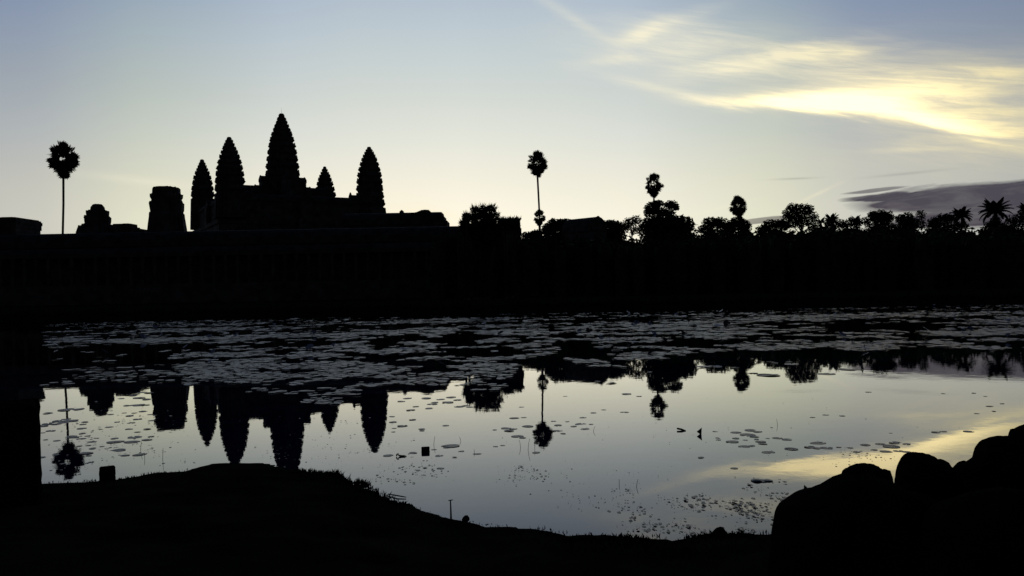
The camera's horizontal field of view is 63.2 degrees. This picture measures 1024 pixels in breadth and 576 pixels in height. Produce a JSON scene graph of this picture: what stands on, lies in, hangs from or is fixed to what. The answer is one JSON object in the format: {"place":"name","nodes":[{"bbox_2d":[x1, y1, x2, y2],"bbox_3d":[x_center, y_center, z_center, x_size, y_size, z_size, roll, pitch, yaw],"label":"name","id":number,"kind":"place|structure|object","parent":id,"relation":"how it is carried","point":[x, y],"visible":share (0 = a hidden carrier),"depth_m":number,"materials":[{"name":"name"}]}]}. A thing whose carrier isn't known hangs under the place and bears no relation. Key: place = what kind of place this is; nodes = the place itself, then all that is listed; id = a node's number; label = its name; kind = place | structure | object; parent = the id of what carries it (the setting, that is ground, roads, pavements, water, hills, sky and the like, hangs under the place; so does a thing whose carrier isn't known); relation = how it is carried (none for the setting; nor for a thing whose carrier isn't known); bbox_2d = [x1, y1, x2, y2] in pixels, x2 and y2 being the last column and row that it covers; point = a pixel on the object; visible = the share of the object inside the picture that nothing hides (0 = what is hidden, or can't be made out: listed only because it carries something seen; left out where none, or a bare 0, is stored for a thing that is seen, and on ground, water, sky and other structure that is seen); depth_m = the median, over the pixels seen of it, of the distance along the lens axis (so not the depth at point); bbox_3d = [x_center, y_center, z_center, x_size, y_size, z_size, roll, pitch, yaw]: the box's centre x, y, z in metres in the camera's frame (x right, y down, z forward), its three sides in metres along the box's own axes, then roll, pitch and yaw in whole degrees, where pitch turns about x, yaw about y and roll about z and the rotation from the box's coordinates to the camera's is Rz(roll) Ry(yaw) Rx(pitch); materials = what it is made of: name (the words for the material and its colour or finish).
{"place":"outdoors","nodes":[
{"label":"outdoors","id":0,"kind":"place"},
{"bbox_2d":[0,304,1023,540],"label":"water","id":1,"kind":"structure","parent":0,"point":[901,398],"depth_m":17.42,"materials":[{"name":"grey liquid"}]},
{"bbox_2d":[57,408,84,410],"bbox_3d":[-9.948,2.735,18.763,0.550,0.011,0.518,0,-2,-32],"label":"lily pad","id":2,"kind":"object","parent":1,"relation":"on","point":[67,409],"visible":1,"depth_m":18.74,"materials":[{"name":"grey plant"}]},
{"bbox_2d":[110,448,125,451],"bbox_3d":[-6.460,2.656,13.602,0.252,0.004,0.269,-2,2,22],"label":"lily pad","id":3,"kind":"object","parent":1,"relation":"on","point":[118,450],"visible":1,"depth_m":13.62,"materials":[{"name":"grey plant"}]},
{"bbox_2d":[421,446,429,451],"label":"stone block","id":4,"kind":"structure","parent":1,"relation":"in","point":[425,449],"depth_m":12.98,"materials":[{"name":"black stone"}]},
{"bbox_2d":[442,444,459,446],"bbox_3d":[-0.995,2.549,13.439,0.303,0.005,0.280,-1,-1,-26],"label":"lily pad","id":5,"kind":"object","parent":1,"relation":"on","point":[452,445],"visible":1,"depth_m":13.46,"materials":[{"name":"grey plant"}]},
{"bbox_2d":[48,401,941,534],"bbox_3d":[-1.602,2.557,14.099,18.343,0.018,10.537,-1,0,7],"label":"floating weed","id":6,"kind":"object","parent":1,"relation":"on","point":[735,505],"visible":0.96,"depth_m":9.58,"materials":[{"name":"black plant"}]},
{"bbox_2d":[43,304,1023,403],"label":"lily bed","id":7,"kind":"object","parent":1,"relation":"on","point":[226,371],"visible":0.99,"depth_m":38.08,"materials":[{"name":"grey plant"}]},
{"bbox_2d":[740,433,754,435],"bbox_3d":[3.943,2.456,13.926,0.263,0.004,0.242,-1,0,37],"label":"lily pad","id":8,"kind":"object","parent":1,"relation":"on","point":[747,434],"visible":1,"depth_m":13.95,"materials":[{"name":"grey plant"}]},
{"bbox_2d":[751,478,772,482],"bbox_3d":[3.192,2.455,10.629,0.276,0.024,0.225,-1,0,0],"label":"leaf clump","id":9,"kind":"object","parent":1,"relation":"on","point":[755,480],"visible":1,"depth_m":10.59,"materials":[{"name":"black plant"}]},
{"bbox_2d":[757,374,778,375],"bbox_3d":[7.106,2.410,23.092,0.640,0.021,0.606,-1,-1,-1],"label":"lily pad","id":10,"kind":"object","parent":1,"relation":"on","point":[766,375],"visible":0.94,"depth_m":23.00,"materials":[{"name":"grey plant"}]},
{"bbox_2d":[818,373,834,374],"bbox_3d":[8.744,2.388,23.126,0.565,0.008,0.479,-2,0,-37],"label":"lily pad","id":11,"kind":"object","parent":1,"relation":"on","point":[826,374],"visible":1,"depth_m":23.04,"materials":[{"name":"grey plant"}]},
{"bbox_2d":[883,444,899,447],"bbox_3d":[5.797,2.417,12.707,0.249,0.005,0.281,-1,0,21],"label":"lily pad","id":12,"kind":"object","parent":1,"relation":"on","point":[889,446],"visible":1,"depth_m":12.69,"materials":[{"name":"grey plant"}]},
{"bbox_2d":[0,287,1023,575],"bbox_3d":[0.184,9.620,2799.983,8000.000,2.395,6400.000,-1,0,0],"label":"ground","id":13,"kind":"structure","parent":0,"point":[238,519],"depth_m":8.04,"materials":[{"name":"black soil"}]},
{"bbox_2d":[0,399,42,507],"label":"stone block","id":14,"kind":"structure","parent":13,"relation":"on","point":[20,460],"depth_m":9.54,"materials":[{"name":"black stone"}]},
{"bbox_2d":[0,217,42,234],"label":"corner pavilion","id":15,"kind":"structure","parent":13,"relation":"on","point":[13,226],"depth_m":170.54,"materials":[{"name":"stone"}]},
{"bbox_2d":[45,140,79,233],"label":"sugar palm","id":16,"kind":"object","parent":13,"relation":"on","point":[65,167],"visible":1,"depth_m":177.41,"materials":[{"name":"black plant"}]},
{"bbox_2d":[76,204,113,232],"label":"ruined gatehouse","id":17,"kind":"object","parent":13,"relation":"on","point":[97,218],"visible":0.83,"depth_m":173.95,"materials":[{"name":"stone"}]},
{"bbox_2d":[99,465,115,480],"bbox_3d":[-5.585,2.605,11.481,0.209,0.265,0.253,-1,0,-26],"label":"stone post","id":18,"kind":"object","parent":13,"relation":"on","point":[107,472],"visible":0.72,"depth_m":11.40,"materials":[{"name":"black stone"}]},
{"bbox_2d":[113,223,150,232],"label":"ruined parapet","id":19,"kind":"structure","parent":13,"relation":"on","point":[123,227],"depth_m":170.37,"materials":[{"name":"stone"}]},
{"bbox_2d":[147,186,186,231],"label":"ruined tower","id":20,"kind":"structure","parent":13,"relation":"on","point":[166,207],"depth_m":177.29,"materials":[{"name":"stone"}]},
{"bbox_2d":[0,226,462,305],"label":"gallery","id":21,"kind":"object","parent":13,"relation":"on","point":[210,266],"visible":0.88,"depth_m":162.09,"materials":[{"name":"stone"}]},
{"bbox_2d":[190,110,385,230],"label":"temple","id":22,"kind":"structure","parent":13,"relation":"on","point":[281,195],"depth_m":285.87,"materials":[{"name":"stone"}]},
{"bbox_2d":[342,210,449,227],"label":"gallery building","id":23,"kind":"structure","parent":13,"relation":"on","point":[424,218],"depth_m":201.95,"materials":[{"name":"stone"}]},
{"bbox_2d":[48,467,770,560],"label":"grass","id":24,"kind":"structure","parent":13,"relation":"on","point":[361,482],"depth_m":8.35,"materials":[{"name":"black plant"}]},
{"bbox_2d":[448,500,451,517],"bbox_3d":[-0.674,2.437,9.166,0.056,0.211,0.021,-1,0,0],"label":"stake","id":25,"kind":"object","parent":13,"relation":"on","point":[450,509],"visible":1,"depth_m":9.16,"materials":[{"name":"brown wood"}]},
{"bbox_2d":[462,515,469,520],"bbox_3d":[-0.499,2.586,9.097,0.155,0.175,0.159,-1,0,0],"label":"stone","id":26,"kind":"object","parent":13,"relation":"on","point":[465,518],"visible":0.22,"depth_m":9.08,"materials":[{"name":"black stone"}]},
{"bbox_2d":[458,210,475,299],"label":"fan palm","id":27,"kind":"object","parent":13,"relation":"on","point":[465,226],"visible":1,"depth_m":119.67,"materials":[{"name":"black plant"}]},
{"bbox_2d":[468,202,504,298],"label":"broadleaf tree","id":28,"kind":"object","parent":13,"relation":"on","point":[485,219],"visible":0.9,"depth_m":121.61,"materials":[{"name":"black plant"}]},
{"bbox_2d":[499,215,521,295],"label":"broadleaf tree","id":29,"kind":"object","parent":13,"relation":"on","point":[510,235],"depth_m":157.53,"materials":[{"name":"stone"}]},
{"bbox_2d":[521,229,544,240],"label":"broadleaf tree","id":30,"kind":"object","parent":13,"relation":"on","point":[526,236],"visible":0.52,"depth_m":194.28,"materials":[{"name":"black plant"}]},
{"bbox_2d":[527,150,547,230],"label":"sugar palm","id":31,"kind":"object","parent":13,"relation":"on","point":[538,168],"visible":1,"depth_m":213.55,"materials":[{"name":"black plant"}]},
{"bbox_2d":[534,209,545,229],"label":"sugar palm","id":32,"kind":"object","parent":13,"relation":"on","point":[538,220],"visible":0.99,"depth_m":199.64,"materials":[{"name":"black plant"}]},
{"bbox_2d":[541,218,569,242],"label":"broadleaf tree","id":33,"kind":"object","parent":13,"relation":"on","point":[553,227],"visible":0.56,"depth_m":184.71,"materials":[{"name":"black plant"}]},
{"bbox_2d":[562,216,606,244],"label":"library building","id":34,"kind":"structure","parent":13,"relation":"on","point":[591,227],"depth_m":174.45,"materials":[{"name":"stone"}]},
{"bbox_2d":[604,220,627,243],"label":"broadleaf tree","id":35,"kind":"object","parent":13,"relation":"on","point":[615,229],"visible":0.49,"depth_m":182.03,"materials":[{"name":"black plant"}]},
{"bbox_2d":[621,215,641,237],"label":"broadleaf tree","id":36,"kind":"object","parent":13,"relation":"on","point":[630,224],"visible":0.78,"depth_m":213.00,"materials":[{"name":"black plant"}]},
{"bbox_2d":[645,173,664,216],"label":"sugar palm","id":37,"kind":"object","parent":13,"relation":"on","point":[653,191],"visible":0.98,"depth_m":237.55,"materials":[{"name":"black plant"}]},
{"bbox_2d":[643,200,679,215],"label":"broadleaf tree","id":38,"kind":"object","parent":13,"relation":"on","point":[656,208],"visible":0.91,"depth_m":224.92,"materials":[{"name":"black plant"}]},
{"bbox_2d":[636,212,702,241],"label":"broadleaf tree","id":39,"kind":"object","parent":13,"relation":"on","point":[660,224],"visible":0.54,"depth_m":202.38,"materials":[{"name":"black plant"}]},
{"bbox_2d":[697,217,733,238],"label":"broadleaf tree","id":40,"kind":"object","parent":13,"relation":"on","point":[710,224],"visible":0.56,"depth_m":235.47,"materials":[{"name":"black plant"}]},
{"bbox_2d":[712,527,727,536],"bbox_3d":[2.076,2.482,8.301,0.152,0.181,0.223,-1,0,-36],"label":"stone","id":41,"kind":"object","parent":13,"relation":"on","point":[719,531],"visible":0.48,"depth_m":8.26,"materials":[{"name":"black stone"}]},
{"bbox_2d":[428,219,1023,298],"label":"undergrowth","id":42,"kind":"object","parent":13,"relation":"on","point":[823,259],"visible":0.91,"depth_m":147.53,"materials":[{"name":"black plant"}]},
{"bbox_2d":[729,195,746,216],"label":"sugar palm","id":43,"kind":"object","parent":13,"relation":"on","point":[739,209],"visible":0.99,"depth_m":261.32,"materials":[{"name":"black plant"}]},
{"bbox_2d":[724,216,753,237],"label":"broadleaf tree","id":44,"kind":"object","parent":13,"relation":"on","point":[738,224],"visible":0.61,"depth_m":230.87,"materials":[{"name":"black plant"}]},
{"bbox_2d":[755,217,790,235],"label":"broadleaf tree","id":45,"kind":"object","parent":13,"relation":"on","point":[768,225],"visible":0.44,"depth_m":225.97,"materials":[{"name":"black plant"}]},
{"bbox_2d":[782,202,819,232],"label":"broadleaf tree","id":46,"kind":"object","parent":13,"relation":"on","point":[796,215],"visible":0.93,"depth_m":238.61,"materials":[{"name":"black plant"}]},
{"bbox_2d":[817,218,825,225],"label":"coconut palm","id":47,"kind":"object","parent":13,"relation":"on","point":[821,221],"visible":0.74,"depth_m":261.78,"materials":[{"name":"black plant"}]},
{"bbox_2d":[805,219,846,233],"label":"broadleaf tree","id":48,"kind":"object","parent":13,"relation":"on","point":[839,223],"visible":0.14,"depth_m":245.08,"materials":[{"name":"black plant"}]},
{"bbox_2d":[824,213,839,223],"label":"coconut palm","id":49,"kind":"object","parent":13,"relation":"on","point":[833,217],"visible":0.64,"depth_m":253.37,"materials":[{"name":"black plant"}]},
{"bbox_2d":[767,473,936,575],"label":"boulder","id":50,"kind":"object","parent":13,"relation":"on","point":[847,524],"visible":0.91,"depth_m":6.17,"materials":[{"name":"stone"}]},
{"bbox_2d":[842,217,862,231],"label":"broadleaf tree","id":51,"kind":"object","parent":13,"relation":"on","point":[852,219],"visible":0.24,"depth_m":249.21,"materials":[{"name":"black plant"}]},
{"bbox_2d":[842,463,893,482],"bbox_3d":[3.058,2.005,7.131,0.507,0.986,0.430,-1,0,22],"label":"boulder","id":52,"kind":"object","parent":13,"relation":"on","point":[866,468],"visible":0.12,"depth_m":7.05,"materials":[{"name":"stone"}]},
{"bbox_2d":[861,209,899,232],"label":"broadleaf tree","id":53,"kind":"object","parent":13,"relation":"on","point":[883,218],"visible":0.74,"depth_m":243.54,"materials":[{"name":"black plant"}]},
{"bbox_2d":[893,212,919,232],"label":"broadleaf tree","id":54,"kind":"object","parent":13,"relation":"on","point":[909,220],"visible":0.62,"depth_m":247.51,"materials":[{"name":"black plant"}]},
{"bbox_2d":[914,210,926,233],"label":"broadleaf tree","id":55,"kind":"object","parent":13,"relation":"on","point":[922,214],"visible":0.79,"depth_m":252.03,"materials":[{"name":"black plant"}]},
{"bbox_2d":[894,452,966,501],"bbox_3d":[3.757,1.981,7.534,0.640,0.986,0.461,-1,0,30],"label":"boulder","id":56,"kind":"object","parent":13,"relation":"on","point":[934,478],"visible":0.43,"depth_m":7.38,"materials":[{"name":"stone"}]},
{"bbox_2d":[924,213,969,234],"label":"broadleaf tree","id":57,"kind":"object","parent":13,"relation":"on","point":[945,219],"visible":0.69,"depth_m":248.93,"materials":[{"name":"black plant"}]},
{"bbox_2d":[949,206,972,223],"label":"coconut palm","id":58,"kind":"object","parent":13,"relation":"on","point":[963,213],"visible":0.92,"depth_m":257.18,"materials":[{"name":"black plant"}]},
{"bbox_2d":[953,436,1023,491],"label":"boulder","id":59,"kind":"object","parent":13,"relation":"on","point":[994,461],"visible":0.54,"depth_m":7.84,"materials":[{"name":"stone"}]},
{"bbox_2d":[978,215,1005,233],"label":"broadleaf tree","id":60,"kind":"object","parent":13,"relation":"on","point":[995,221],"visible":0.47,"depth_m":255.64,"materials":[{"name":"black plant"}]},
{"bbox_2d":[977,197,1013,223],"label":"coconut palm","id":61,"kind":"object","parent":13,"relation":"on","point":[998,208],"visible":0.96,"depth_m":260.90,"materials":[{"name":"black plant"}]},
{"bbox_2d":[986,211,1023,232],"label":"broadleaf tree","id":62,"kind":"object","parent":13,"relation":"on","point":[1013,220],"visible":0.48,"depth_m":245.96,"materials":[{"name":"black plant"}]},
{"bbox_2d":[1008,424,1023,443],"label":"boulder","id":63,"kind":"object","parent":13,"relation":"on","point":[1017,432],"visible":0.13,"depth_m":8.62,"materials":[{"name":"stone"}]},
{"bbox_2d":[1016,202,1023,215],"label":"coconut palm","id":64,"kind":"object","parent":13,"relation":"on","point":[1021,206],"visible":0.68,"depth_m":260.32,"materials":[{"name":"black plant"}]},
{"bbox_2d":[0,0,1023,242],"label":"sky","id":65,"kind":"structure","parent":0,"point":[845,108],"materials":[{"name":"blue"}]}
]}

